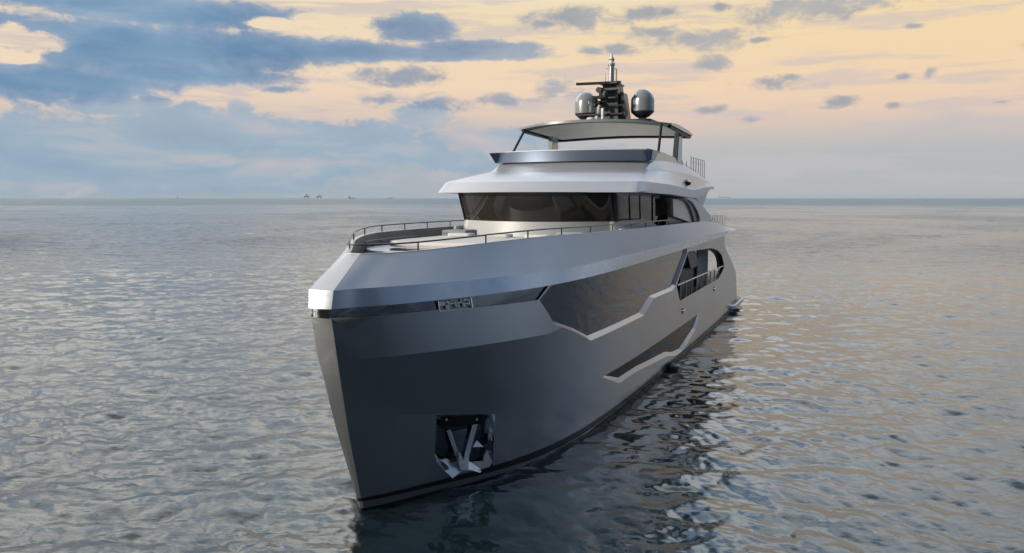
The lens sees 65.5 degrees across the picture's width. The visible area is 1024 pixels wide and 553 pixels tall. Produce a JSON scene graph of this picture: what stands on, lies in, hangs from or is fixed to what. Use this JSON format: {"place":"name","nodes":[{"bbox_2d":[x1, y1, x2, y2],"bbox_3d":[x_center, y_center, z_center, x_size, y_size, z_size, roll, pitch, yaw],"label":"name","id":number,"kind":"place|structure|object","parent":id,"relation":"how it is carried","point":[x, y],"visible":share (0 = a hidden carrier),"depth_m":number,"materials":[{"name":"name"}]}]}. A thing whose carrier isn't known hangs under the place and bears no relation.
{"place":"outdoors","nodes":[
{"label":"outdoors","id":0,"kind":"place"},
{"bbox_2d":[0,198,1023,552],"bbox_3d":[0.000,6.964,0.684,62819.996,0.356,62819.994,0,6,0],"label":"sea","id":1,"kind":"structure","parent":0,"point":[846,376],"depth_m":27.48,"materials":[{"name":"liquid"}]},
{"bbox_2d":[308,54,742,510],"bbox_3d":[3.985,-2.814,35.128,7.900,14.120,41.410,2,6,22],"label":"motor yacht","id":2,"kind":"object","parent":1,"relation":"on","point":[538,304],"visible":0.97,"depth_m":21.23,"materials":[{"name":"silver metal"}]},
{"bbox_2d":[540,249,683,335],"bbox_3d":[4.207,0.387,27.470,0.288,1.810,15.906,3,6,25],"label":"main deck window","id":3,"kind":"structure","parent":2,"relation":"in","point":[589,305],"depth_m":24.55,"materials":[{"name":"black glass"}]},
{"bbox_2d":[616,196,672,225],"bbox_3d":[5.217,-2.503,30.694,0.098,1.410,9.648,2,6,22],"label":"side window","id":4,"kind":"structure","parent":2,"relation":"in","point":[662,206],"depth_m":30.14,"materials":[{"name":"grey glass"}]},
{"bbox_2d":[605,315,696,377],"bbox_3d":[5.919,2.939,31.549,0.117,1.130,15.153,2,6,23],"label":"hull window","id":5,"kind":"structure","parent":2,"relation":"in","point":[672,342],"depth_m":31.50,"materials":[{"name":"grey glass"}]},
{"bbox_2d":[672,248,686,284],"bbox_3d":[7.105,-0.454,33.713,0.105,1.460,2.453,2,6,24],"label":"window frame","id":6,"kind":"structure","parent":2,"relation":"in","point":[685,250],"depth_m":33.80,"materials":[{"name":"grey metal"}]},
{"bbox_2d":[677,260,687,289],"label":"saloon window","id":7,"kind":"structure","parent":2,"relation":"in","point":[685,264],"depth_m":40.00,"materials":[{"name":"black glass"}]},
{"bbox_2d":[0,0,1023,197],"label":"sky","id":8,"kind":"structure","parent":0,"point":[99,98],"materials":[{"name":"multicoloured"}]}
]}

